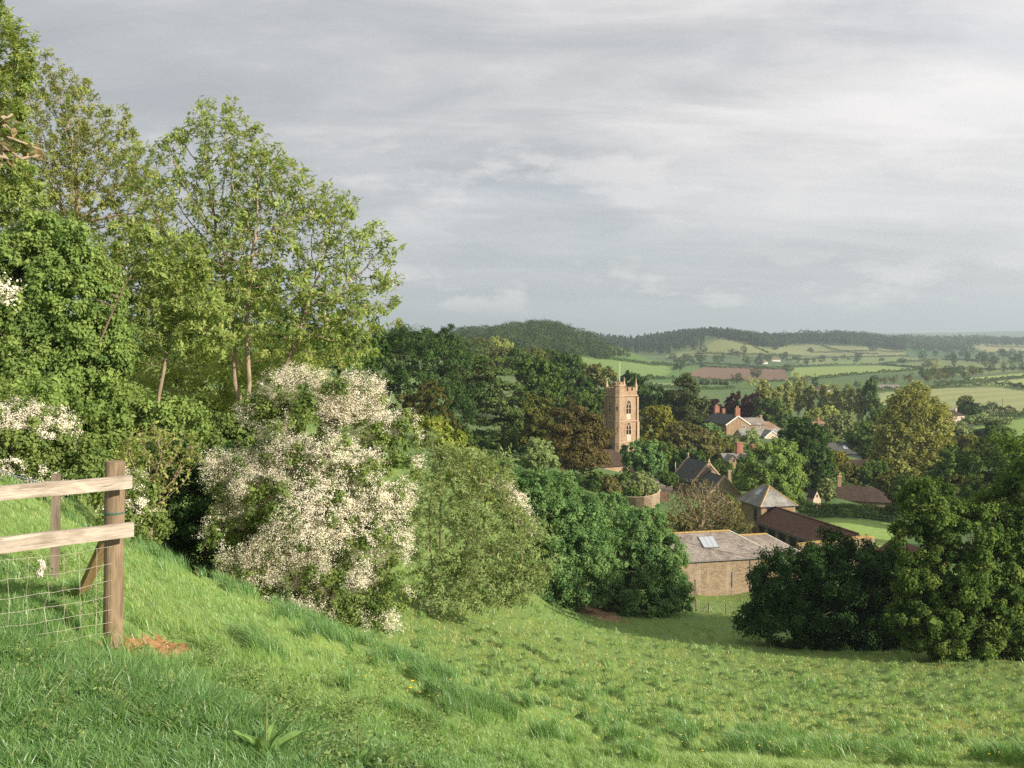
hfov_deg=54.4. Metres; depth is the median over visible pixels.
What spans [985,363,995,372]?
hedgerow tree
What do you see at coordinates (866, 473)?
apple tree
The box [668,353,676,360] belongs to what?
hedgerow tree
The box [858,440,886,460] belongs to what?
scrub tree
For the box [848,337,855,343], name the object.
hedgerow tree
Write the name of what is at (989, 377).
hay field
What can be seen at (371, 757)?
dock plant
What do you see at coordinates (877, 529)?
paddock
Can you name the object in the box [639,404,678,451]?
golden tree
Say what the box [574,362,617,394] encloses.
willow tree
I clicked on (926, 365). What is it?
hedgerow tree
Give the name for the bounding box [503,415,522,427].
scrub tree
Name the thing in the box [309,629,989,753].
buttercups
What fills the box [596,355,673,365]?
hedgerow
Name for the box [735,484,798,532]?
stone granary
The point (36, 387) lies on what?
maple bush
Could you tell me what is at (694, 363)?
hedgerow
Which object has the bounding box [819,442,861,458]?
dark shed
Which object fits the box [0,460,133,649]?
timber fence
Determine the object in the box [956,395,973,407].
round tree
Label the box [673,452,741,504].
church hall
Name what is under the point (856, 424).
scrub tree
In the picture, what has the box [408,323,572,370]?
hill woodland
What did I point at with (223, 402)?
thicket tree
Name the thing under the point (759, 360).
hedgerow tree
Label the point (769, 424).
tiled barn
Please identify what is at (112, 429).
maple bush
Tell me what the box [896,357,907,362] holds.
field bush
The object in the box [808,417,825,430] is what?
brick house
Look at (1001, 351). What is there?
hedgerow tree
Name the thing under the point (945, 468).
willow tree
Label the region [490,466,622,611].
hazel tree
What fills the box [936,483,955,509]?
scrub tree
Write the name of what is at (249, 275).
ash tree
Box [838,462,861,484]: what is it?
apple tree
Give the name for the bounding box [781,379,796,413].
poplar tree
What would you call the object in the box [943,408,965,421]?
pink house
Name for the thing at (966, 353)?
tall tree
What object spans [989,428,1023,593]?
tree
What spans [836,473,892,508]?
dark cottage
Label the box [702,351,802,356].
hedgerow
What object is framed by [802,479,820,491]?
dark tree
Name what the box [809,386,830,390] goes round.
farmhouse
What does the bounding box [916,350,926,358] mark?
hedgerow tree
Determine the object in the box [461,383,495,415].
scrub tree
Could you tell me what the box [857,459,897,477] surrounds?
scrub tree
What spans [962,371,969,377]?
hedgerow tree
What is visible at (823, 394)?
poplar tree
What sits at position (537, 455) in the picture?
sapling
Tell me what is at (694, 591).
tall stake
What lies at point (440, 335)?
oak tree
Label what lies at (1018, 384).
hedgerow
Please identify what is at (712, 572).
stone barn
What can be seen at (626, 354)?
hedgerow tree
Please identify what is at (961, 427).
willow tree
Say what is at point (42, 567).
wool tuft
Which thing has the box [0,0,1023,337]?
sky
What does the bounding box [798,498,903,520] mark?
clipped hedge
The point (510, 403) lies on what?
scrub tree
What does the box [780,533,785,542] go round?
door
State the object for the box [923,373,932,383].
hedgerow tree
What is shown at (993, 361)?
hedgerow tree
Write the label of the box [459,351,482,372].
scrub tree
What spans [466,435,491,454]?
scrub tree
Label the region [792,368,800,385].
tall tree
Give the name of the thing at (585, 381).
oak tree
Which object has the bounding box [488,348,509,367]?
scrub tree
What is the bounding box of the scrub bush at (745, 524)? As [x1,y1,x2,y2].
[708,511,755,533]
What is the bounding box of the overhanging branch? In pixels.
[0,110,46,170]
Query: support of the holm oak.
on the ground at (724, 635)
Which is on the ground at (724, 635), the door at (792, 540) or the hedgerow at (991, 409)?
the hedgerow at (991, 409)
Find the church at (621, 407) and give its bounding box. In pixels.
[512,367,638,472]
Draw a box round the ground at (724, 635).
[0,313,1023,767]
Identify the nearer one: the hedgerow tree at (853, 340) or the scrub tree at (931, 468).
the scrub tree at (931, 468)
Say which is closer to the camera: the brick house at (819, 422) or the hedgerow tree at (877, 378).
the brick house at (819, 422)
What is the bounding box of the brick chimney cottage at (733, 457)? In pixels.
[716,442,761,470]
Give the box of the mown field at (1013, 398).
[881,387,1023,412]
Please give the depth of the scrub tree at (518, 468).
115.18 m
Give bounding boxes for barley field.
[577,357,674,379]
[792,365,917,377]
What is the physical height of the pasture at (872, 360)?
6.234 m
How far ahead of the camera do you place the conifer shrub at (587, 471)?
165.11 m
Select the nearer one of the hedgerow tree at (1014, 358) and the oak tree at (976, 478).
the oak tree at (976, 478)
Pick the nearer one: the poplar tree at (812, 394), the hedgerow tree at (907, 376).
the poplar tree at (812, 394)
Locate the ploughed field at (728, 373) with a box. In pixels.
[690,367,789,380]
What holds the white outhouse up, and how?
on the ground at (724, 635)
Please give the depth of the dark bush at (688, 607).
87.67 m
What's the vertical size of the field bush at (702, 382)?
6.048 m
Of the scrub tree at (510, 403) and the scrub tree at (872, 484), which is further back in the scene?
the scrub tree at (510, 403)
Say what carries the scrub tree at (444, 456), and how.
on the ground at (724, 635)
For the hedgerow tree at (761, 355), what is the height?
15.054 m
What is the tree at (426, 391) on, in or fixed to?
on the ground at (724, 635)
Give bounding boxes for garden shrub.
[601,474,623,496]
[620,470,660,496]
[624,485,640,496]
[726,426,758,452]
[819,478,836,502]
[884,484,895,518]
[961,412,990,423]
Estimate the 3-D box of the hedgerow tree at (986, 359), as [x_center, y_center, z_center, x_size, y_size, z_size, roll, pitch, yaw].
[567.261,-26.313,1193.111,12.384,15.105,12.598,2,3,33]
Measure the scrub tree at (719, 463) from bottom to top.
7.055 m
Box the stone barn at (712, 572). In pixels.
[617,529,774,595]
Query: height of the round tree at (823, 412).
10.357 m
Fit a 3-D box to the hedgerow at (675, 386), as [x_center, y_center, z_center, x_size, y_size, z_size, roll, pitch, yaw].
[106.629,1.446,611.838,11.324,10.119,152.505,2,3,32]
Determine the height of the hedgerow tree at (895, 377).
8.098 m
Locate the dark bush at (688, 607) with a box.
[651,593,695,612]
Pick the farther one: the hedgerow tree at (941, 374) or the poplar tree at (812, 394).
the hedgerow tree at (941, 374)
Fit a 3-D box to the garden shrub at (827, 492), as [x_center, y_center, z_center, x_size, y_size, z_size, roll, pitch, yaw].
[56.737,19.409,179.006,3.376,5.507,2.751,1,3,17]
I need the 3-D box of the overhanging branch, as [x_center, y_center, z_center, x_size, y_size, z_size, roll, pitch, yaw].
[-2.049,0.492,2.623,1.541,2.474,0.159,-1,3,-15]
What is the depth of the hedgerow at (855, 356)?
1858.23 m
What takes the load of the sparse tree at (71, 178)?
on the ground at (724, 635)
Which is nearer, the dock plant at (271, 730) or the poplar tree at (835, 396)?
the dock plant at (271, 730)
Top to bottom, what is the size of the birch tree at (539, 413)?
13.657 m
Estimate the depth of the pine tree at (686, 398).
280.47 m
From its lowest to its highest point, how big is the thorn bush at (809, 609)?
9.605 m
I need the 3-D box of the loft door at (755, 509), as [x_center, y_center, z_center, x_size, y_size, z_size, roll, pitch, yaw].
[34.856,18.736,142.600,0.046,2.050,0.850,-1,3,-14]
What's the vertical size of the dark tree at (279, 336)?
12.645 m
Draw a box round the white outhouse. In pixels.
[807,488,820,506]
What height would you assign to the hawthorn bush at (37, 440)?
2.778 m
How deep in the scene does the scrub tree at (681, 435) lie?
239.82 m
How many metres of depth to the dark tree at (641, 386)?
298.49 m
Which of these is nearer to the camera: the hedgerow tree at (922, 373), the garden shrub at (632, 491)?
the garden shrub at (632, 491)
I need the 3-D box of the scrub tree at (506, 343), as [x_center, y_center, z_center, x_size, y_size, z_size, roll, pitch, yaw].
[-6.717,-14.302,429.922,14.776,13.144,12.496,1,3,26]
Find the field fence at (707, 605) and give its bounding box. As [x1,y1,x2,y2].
[686,600,735,614]
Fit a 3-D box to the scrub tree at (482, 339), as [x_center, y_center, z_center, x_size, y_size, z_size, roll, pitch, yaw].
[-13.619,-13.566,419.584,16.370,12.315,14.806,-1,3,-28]
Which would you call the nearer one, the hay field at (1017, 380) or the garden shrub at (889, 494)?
the garden shrub at (889, 494)
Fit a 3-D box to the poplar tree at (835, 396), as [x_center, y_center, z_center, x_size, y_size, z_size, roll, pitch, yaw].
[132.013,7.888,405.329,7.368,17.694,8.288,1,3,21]
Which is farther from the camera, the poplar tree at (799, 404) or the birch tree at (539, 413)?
the poplar tree at (799, 404)
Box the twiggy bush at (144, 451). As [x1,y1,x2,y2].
[105,420,203,538]
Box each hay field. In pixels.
[965,373,1023,379]
[966,379,1023,385]
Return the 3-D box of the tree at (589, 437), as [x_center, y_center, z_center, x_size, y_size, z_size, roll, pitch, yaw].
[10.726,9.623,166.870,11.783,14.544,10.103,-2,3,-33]
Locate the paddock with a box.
[806,514,904,547]
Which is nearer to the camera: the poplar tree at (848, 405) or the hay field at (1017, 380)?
the poplar tree at (848, 405)
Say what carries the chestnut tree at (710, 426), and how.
on the ground at (724, 635)
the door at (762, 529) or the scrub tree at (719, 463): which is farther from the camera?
the scrub tree at (719, 463)
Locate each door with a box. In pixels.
[754,507,756,520]
[760,525,764,532]
[770,528,774,536]
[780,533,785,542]
[790,535,795,547]
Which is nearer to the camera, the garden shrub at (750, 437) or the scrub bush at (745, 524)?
the scrub bush at (745, 524)
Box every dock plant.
[70,642,99,670]
[228,698,311,762]
[269,680,300,698]
[331,724,391,766]
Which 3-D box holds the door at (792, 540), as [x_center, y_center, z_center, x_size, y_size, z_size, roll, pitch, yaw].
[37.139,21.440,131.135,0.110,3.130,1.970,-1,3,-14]
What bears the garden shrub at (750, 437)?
on the ground at (724, 635)
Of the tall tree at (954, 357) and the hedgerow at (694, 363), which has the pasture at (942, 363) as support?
the tall tree at (954, 357)
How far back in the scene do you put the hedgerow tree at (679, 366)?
925.08 m
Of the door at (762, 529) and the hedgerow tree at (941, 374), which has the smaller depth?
the door at (762, 529)
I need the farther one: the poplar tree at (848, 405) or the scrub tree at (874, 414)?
the poplar tree at (848, 405)
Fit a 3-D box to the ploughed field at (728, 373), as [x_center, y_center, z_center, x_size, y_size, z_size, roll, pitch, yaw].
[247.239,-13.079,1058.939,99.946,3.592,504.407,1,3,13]
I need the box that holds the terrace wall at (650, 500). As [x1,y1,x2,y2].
[627,489,660,507]
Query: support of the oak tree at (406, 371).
on the ground at (724, 635)
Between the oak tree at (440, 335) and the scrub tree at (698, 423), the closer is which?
the oak tree at (440, 335)
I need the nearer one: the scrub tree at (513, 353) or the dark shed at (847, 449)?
the dark shed at (847, 449)
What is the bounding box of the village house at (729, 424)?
[704,404,750,434]
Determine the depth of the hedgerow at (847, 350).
2044.64 m
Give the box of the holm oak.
[512,353,564,407]
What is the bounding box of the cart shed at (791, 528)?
[753,506,878,550]
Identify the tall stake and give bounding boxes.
[694,579,695,608]
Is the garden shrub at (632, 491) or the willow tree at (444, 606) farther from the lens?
the garden shrub at (632, 491)
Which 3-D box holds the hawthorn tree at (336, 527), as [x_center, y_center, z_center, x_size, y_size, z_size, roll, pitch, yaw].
[-5.355,3.263,26.638,6.273,7.816,3.093,0,2,0]
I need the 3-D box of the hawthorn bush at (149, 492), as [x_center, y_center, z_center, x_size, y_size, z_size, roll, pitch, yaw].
[-8.111,3.011,21.139,1.830,2.693,1.141,0,2,0]
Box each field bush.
[699,378,710,384]
[719,379,728,384]
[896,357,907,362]
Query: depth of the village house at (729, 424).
301.57 m
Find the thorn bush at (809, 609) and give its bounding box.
[728,522,937,651]
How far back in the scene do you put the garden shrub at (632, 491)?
154.32 m
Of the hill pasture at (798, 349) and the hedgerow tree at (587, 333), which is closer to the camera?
the hedgerow tree at (587, 333)
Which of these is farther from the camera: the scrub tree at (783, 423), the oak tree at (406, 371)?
the scrub tree at (783, 423)
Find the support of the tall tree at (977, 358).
on the pasture at (942, 363)
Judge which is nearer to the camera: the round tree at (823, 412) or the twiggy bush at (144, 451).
the twiggy bush at (144, 451)
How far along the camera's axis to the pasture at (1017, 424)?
375.89 m
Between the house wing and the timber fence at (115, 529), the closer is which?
the timber fence at (115, 529)
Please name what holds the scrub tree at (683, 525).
on the ground at (724, 635)
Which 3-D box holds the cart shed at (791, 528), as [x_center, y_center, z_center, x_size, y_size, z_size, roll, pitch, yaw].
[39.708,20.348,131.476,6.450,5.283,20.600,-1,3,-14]
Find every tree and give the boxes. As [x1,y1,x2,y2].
[0,0,51,229]
[0,45,181,285]
[0,208,141,424]
[79,241,290,394]
[88,217,241,401]
[105,331,355,433]
[110,94,406,438]
[191,360,428,636]
[252,262,399,444]
[352,321,483,425]
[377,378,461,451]
[387,427,564,620]
[389,324,465,402]
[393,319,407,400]
[408,414,477,561]
[431,445,467,467]
[447,364,479,387]
[452,425,472,440]
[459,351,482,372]
[460,354,536,453]
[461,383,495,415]
[463,338,496,357]
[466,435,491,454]
[478,450,509,472]
[479,460,523,487]
[481,336,513,351]
[484,435,506,450]
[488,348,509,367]
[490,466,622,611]
[498,427,539,457]
[503,347,533,369]
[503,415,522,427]
[507,389,537,408]
[519,391,553,442]
[524,347,550,360]
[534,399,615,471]
[539,431,553,447]
[543,348,564,363]
[549,351,593,397]
[555,479,584,494]
[558,385,605,415]
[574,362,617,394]
[580,470,609,492]
[581,330,591,336]
[593,503,694,617]
[597,491,634,522]
[612,346,622,355]
[612,370,655,402]
[614,473,633,487]
[619,438,668,485]
[623,346,631,358]
[636,386,679,422]
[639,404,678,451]
[651,441,680,464]
[653,508,694,531]
[657,419,721,455]
[658,431,688,452]
[659,478,744,530]
[663,371,711,427]
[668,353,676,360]
[674,358,685,372]
[676,507,710,531]
[683,354,691,362]
[691,412,708,425]
[692,337,698,349]
[697,352,705,367]
[697,423,724,444]
[698,345,708,353]
[698,449,717,467]
[698,495,744,528]
[711,436,734,460]
[712,355,721,364]
[712,458,734,481]
[730,372,743,385]
[732,436,809,501]
[733,456,748,490]
[740,343,747,355]
[742,355,751,365]
[745,376,759,386]
[749,367,762,378]
[751,396,791,424]
[753,358,762,364]
[754,379,772,401]
[757,353,766,359]
[769,385,783,404]
[776,416,795,429]
[777,416,836,489]
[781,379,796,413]
[783,363,793,372]
[791,380,808,416]
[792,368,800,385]
[792,493,803,509]
[794,374,808,385]
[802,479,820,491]
[803,383,818,411]
[803,404,839,424]
[811,434,837,442]
[812,373,819,385]
[814,470,848,485]
[816,382,832,416]
[818,355,825,361]
[823,410,854,439]
[827,382,843,413]
[838,383,858,414]
[838,421,865,439]
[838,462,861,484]
[843,420,879,452]
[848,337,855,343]
[853,388,867,421]
[854,380,861,387]
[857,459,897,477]
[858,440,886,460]
[858,464,873,485]
[860,408,896,435]
[861,377,883,420]
[866,380,957,476]
[868,345,877,350]
[868,478,881,490]
[869,374,879,383]
[874,469,907,492]
[879,375,888,384]
[879,476,1023,661]
[885,473,916,518]
[888,374,898,382]
[903,372,913,382]
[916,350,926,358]
[916,463,943,481]
[919,368,930,382]
[921,360,931,367]
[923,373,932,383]
[927,358,939,367]
[931,443,970,498]
[934,370,946,380]
[935,473,966,499]
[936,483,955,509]
[940,368,949,376]
[941,364,952,373]
[943,433,981,465]
[946,420,983,444]
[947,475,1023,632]
[951,354,957,365]
[953,427,1023,505]
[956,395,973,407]
[956,399,981,416]
[957,365,964,374]
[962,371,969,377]
[963,348,970,361]
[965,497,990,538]
[967,365,978,376]
[973,418,1010,442]
[975,351,982,363]
[981,356,990,367]
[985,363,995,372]
[989,356,999,366]
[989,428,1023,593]
[993,497,1022,519]
[997,348,1006,356]
[1000,362,1005,371]
[1007,356,1017,363]
[1013,352,1022,362]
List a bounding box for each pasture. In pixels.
[668,351,699,357]
[700,338,768,354]
[767,344,906,356]
[793,356,927,364]
[895,360,1020,374]
[974,343,1023,352]
[975,417,1023,446]
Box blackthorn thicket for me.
[136,424,298,596]
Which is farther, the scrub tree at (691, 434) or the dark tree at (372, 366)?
the scrub tree at (691, 434)
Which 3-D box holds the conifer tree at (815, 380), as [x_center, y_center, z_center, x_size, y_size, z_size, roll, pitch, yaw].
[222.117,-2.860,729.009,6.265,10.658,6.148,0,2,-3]
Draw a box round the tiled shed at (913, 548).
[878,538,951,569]
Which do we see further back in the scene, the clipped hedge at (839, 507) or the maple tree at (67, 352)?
the clipped hedge at (839, 507)
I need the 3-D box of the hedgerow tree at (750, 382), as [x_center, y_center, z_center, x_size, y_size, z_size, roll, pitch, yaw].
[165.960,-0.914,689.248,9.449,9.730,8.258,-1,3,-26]
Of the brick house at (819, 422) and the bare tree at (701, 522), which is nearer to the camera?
the bare tree at (701, 522)
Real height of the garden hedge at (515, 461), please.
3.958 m
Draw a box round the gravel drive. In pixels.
[651,478,677,493]
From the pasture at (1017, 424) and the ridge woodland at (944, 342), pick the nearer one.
the pasture at (1017, 424)
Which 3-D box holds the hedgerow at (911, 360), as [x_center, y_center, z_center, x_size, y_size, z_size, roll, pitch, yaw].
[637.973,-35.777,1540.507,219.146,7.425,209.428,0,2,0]
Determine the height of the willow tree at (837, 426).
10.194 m
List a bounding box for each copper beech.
[706,398,725,415]
[723,390,772,417]
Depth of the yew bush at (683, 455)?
195.87 m
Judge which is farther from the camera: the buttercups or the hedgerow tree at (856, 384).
the hedgerow tree at (856, 384)
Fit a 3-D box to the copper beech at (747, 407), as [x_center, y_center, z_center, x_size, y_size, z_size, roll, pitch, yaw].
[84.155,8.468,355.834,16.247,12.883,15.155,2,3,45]
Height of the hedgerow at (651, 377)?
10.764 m
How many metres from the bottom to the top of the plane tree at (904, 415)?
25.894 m
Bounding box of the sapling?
[519,436,560,468]
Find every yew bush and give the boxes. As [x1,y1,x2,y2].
[656,469,679,491]
[668,449,706,472]
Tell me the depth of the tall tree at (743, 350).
1587.21 m
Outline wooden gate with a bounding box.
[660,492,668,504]
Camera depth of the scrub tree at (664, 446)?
214.52 m
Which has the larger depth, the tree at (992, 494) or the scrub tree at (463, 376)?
the scrub tree at (463, 376)
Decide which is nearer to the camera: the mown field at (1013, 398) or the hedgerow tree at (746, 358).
the mown field at (1013, 398)
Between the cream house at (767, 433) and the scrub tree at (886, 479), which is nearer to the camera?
the scrub tree at (886, 479)
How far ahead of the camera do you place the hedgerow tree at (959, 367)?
942.87 m
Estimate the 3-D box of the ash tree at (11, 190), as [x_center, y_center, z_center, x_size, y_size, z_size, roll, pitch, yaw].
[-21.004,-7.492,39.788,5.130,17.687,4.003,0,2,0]
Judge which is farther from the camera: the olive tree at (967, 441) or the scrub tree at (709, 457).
the olive tree at (967, 441)
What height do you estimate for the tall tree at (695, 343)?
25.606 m
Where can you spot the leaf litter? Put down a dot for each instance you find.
(600, 613)
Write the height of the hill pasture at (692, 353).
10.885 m
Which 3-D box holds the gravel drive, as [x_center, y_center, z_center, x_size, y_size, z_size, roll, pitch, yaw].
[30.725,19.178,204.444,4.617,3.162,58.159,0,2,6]
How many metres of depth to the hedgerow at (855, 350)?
2093.82 m
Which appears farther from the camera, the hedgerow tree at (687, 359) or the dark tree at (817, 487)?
the hedgerow tree at (687, 359)
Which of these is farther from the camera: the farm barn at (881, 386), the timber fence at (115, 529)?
the farm barn at (881, 386)
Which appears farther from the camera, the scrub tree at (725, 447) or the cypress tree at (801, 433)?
the scrub tree at (725, 447)
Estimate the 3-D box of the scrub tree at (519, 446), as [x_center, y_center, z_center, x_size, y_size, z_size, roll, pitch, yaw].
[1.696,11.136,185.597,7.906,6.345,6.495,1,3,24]
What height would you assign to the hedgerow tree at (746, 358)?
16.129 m
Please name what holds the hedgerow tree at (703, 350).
on the hill pasture at (722, 344)
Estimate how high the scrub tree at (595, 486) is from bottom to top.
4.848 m
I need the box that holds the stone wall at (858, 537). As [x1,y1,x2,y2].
[797,535,874,564]
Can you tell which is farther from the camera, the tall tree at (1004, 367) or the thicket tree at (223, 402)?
the tall tree at (1004, 367)
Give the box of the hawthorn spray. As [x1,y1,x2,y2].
[0,272,26,310]
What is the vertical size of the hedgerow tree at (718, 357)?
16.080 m
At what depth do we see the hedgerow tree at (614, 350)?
886.37 m
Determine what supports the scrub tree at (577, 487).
on the ground at (724, 635)
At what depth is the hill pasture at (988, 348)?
2672.17 m
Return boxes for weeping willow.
[832,449,848,473]
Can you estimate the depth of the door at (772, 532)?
136.62 m
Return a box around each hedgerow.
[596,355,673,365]
[641,374,785,381]
[644,382,734,389]
[673,362,766,369]
[699,365,782,369]
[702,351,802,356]
[767,363,924,368]
[788,367,920,380]
[789,354,908,359]
[811,349,903,352]
[821,345,878,354]
[860,380,1023,390]
[879,358,976,363]
[934,374,1023,384]
[935,366,1022,370]
[974,411,1023,424]
[980,401,1023,415]
[986,345,1023,347]
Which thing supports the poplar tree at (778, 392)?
on the ground at (724, 635)
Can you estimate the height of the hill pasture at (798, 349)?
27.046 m
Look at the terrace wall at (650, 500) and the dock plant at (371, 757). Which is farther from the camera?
the terrace wall at (650, 500)
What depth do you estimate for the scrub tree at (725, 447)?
229.22 m
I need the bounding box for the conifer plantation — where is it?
[584,327,764,353]
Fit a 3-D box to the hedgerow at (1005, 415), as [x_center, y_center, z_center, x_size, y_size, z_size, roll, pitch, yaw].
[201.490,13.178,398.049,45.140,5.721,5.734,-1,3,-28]
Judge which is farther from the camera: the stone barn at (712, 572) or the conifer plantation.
the conifer plantation
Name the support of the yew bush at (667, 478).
on the ground at (724, 635)
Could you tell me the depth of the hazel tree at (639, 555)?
83.47 m
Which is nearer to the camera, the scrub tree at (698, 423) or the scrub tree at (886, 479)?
the scrub tree at (886, 479)
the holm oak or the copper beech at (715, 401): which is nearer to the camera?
the holm oak
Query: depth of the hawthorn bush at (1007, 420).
379.62 m
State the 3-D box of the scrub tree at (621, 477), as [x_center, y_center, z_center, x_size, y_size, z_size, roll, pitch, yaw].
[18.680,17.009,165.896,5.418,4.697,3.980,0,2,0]
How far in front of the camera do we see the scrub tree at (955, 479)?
175.65 m
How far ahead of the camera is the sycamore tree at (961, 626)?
57.51 m
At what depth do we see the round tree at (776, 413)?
344.03 m
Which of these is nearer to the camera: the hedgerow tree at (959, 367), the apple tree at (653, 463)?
the apple tree at (653, 463)
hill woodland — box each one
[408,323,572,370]
[448,318,612,358]
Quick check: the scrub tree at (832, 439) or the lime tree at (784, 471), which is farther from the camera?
the scrub tree at (832, 439)
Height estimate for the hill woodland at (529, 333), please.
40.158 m
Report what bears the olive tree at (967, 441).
on the ground at (724, 635)
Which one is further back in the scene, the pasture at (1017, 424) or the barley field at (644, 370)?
the barley field at (644, 370)
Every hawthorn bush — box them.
[0,388,112,503]
[85,466,177,545]
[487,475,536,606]
[989,416,1013,424]
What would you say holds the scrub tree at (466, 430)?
on the ground at (724, 635)
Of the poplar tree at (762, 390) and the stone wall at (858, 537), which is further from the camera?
the poplar tree at (762, 390)
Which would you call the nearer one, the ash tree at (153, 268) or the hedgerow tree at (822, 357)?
the ash tree at (153, 268)
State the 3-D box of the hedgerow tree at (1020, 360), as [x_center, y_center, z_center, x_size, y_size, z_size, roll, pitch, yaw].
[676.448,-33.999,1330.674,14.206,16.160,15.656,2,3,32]
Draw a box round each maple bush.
[0,374,68,406]
[68,377,213,476]
[181,387,292,500]
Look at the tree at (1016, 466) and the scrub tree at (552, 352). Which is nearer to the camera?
the tree at (1016, 466)
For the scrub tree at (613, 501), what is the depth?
124.82 m
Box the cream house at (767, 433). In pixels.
[733,428,779,438]
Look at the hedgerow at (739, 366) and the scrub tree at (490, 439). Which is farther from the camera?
the hedgerow at (739, 366)
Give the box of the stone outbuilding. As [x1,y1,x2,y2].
[739,533,799,579]
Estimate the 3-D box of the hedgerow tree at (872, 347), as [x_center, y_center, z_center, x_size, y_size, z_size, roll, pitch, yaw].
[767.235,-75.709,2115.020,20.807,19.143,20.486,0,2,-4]
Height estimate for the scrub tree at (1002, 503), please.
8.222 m
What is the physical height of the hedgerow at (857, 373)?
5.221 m
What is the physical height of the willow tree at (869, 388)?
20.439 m
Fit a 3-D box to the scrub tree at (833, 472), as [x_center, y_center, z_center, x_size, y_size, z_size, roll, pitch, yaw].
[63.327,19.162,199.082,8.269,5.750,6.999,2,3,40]
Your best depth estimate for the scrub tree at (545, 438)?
188.79 m
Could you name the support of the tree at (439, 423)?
on the ground at (724, 635)
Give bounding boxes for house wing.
[743,415,765,428]
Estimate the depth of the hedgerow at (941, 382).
772.46 m
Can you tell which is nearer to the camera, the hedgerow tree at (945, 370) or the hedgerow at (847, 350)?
the hedgerow tree at (945, 370)
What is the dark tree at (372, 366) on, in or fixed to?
on the ground at (724, 635)
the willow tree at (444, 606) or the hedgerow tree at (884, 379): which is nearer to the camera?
the willow tree at (444, 606)
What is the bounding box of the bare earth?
[96,629,194,659]
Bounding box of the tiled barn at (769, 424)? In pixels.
[764,421,781,429]
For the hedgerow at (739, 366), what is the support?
on the ploughed field at (728, 373)
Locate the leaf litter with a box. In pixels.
[563,600,628,622]
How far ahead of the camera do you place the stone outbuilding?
112.01 m
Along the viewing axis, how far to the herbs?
5.85 m
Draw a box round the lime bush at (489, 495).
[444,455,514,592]
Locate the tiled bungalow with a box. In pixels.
[839,459,867,470]
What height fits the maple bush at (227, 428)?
6.948 m
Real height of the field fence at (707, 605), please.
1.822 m
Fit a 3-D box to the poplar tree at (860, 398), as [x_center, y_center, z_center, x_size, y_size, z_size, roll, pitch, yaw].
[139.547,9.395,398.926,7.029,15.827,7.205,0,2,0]
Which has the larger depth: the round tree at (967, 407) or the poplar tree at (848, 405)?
the round tree at (967, 407)
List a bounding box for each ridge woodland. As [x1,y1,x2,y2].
[716,327,906,349]
[896,334,1023,351]
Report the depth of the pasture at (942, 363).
1316.64 m
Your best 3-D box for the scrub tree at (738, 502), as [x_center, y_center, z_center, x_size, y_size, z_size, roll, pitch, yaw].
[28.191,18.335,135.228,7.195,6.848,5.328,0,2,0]
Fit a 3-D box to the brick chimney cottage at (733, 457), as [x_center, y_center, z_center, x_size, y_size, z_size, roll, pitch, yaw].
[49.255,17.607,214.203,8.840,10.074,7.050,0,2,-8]
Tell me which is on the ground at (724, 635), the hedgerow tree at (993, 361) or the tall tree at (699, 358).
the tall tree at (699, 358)
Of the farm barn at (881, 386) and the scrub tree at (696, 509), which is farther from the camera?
the farm barn at (881, 386)
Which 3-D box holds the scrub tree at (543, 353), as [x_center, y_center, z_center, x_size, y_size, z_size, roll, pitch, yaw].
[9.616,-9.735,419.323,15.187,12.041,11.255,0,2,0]
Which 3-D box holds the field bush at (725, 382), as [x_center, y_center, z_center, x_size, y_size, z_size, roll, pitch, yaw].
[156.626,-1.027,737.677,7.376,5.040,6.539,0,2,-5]
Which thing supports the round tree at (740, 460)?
on the ground at (724, 635)
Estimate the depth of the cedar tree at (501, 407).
186.62 m
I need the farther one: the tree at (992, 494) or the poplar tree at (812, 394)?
the poplar tree at (812, 394)
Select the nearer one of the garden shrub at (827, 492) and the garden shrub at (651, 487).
the garden shrub at (651, 487)
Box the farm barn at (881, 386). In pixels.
[877,385,899,388]
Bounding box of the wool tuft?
[36,559,45,577]
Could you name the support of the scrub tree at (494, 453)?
on the ground at (724, 635)
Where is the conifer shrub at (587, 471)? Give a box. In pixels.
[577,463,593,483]
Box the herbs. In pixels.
[0,547,479,767]
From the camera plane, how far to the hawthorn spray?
9.34 m

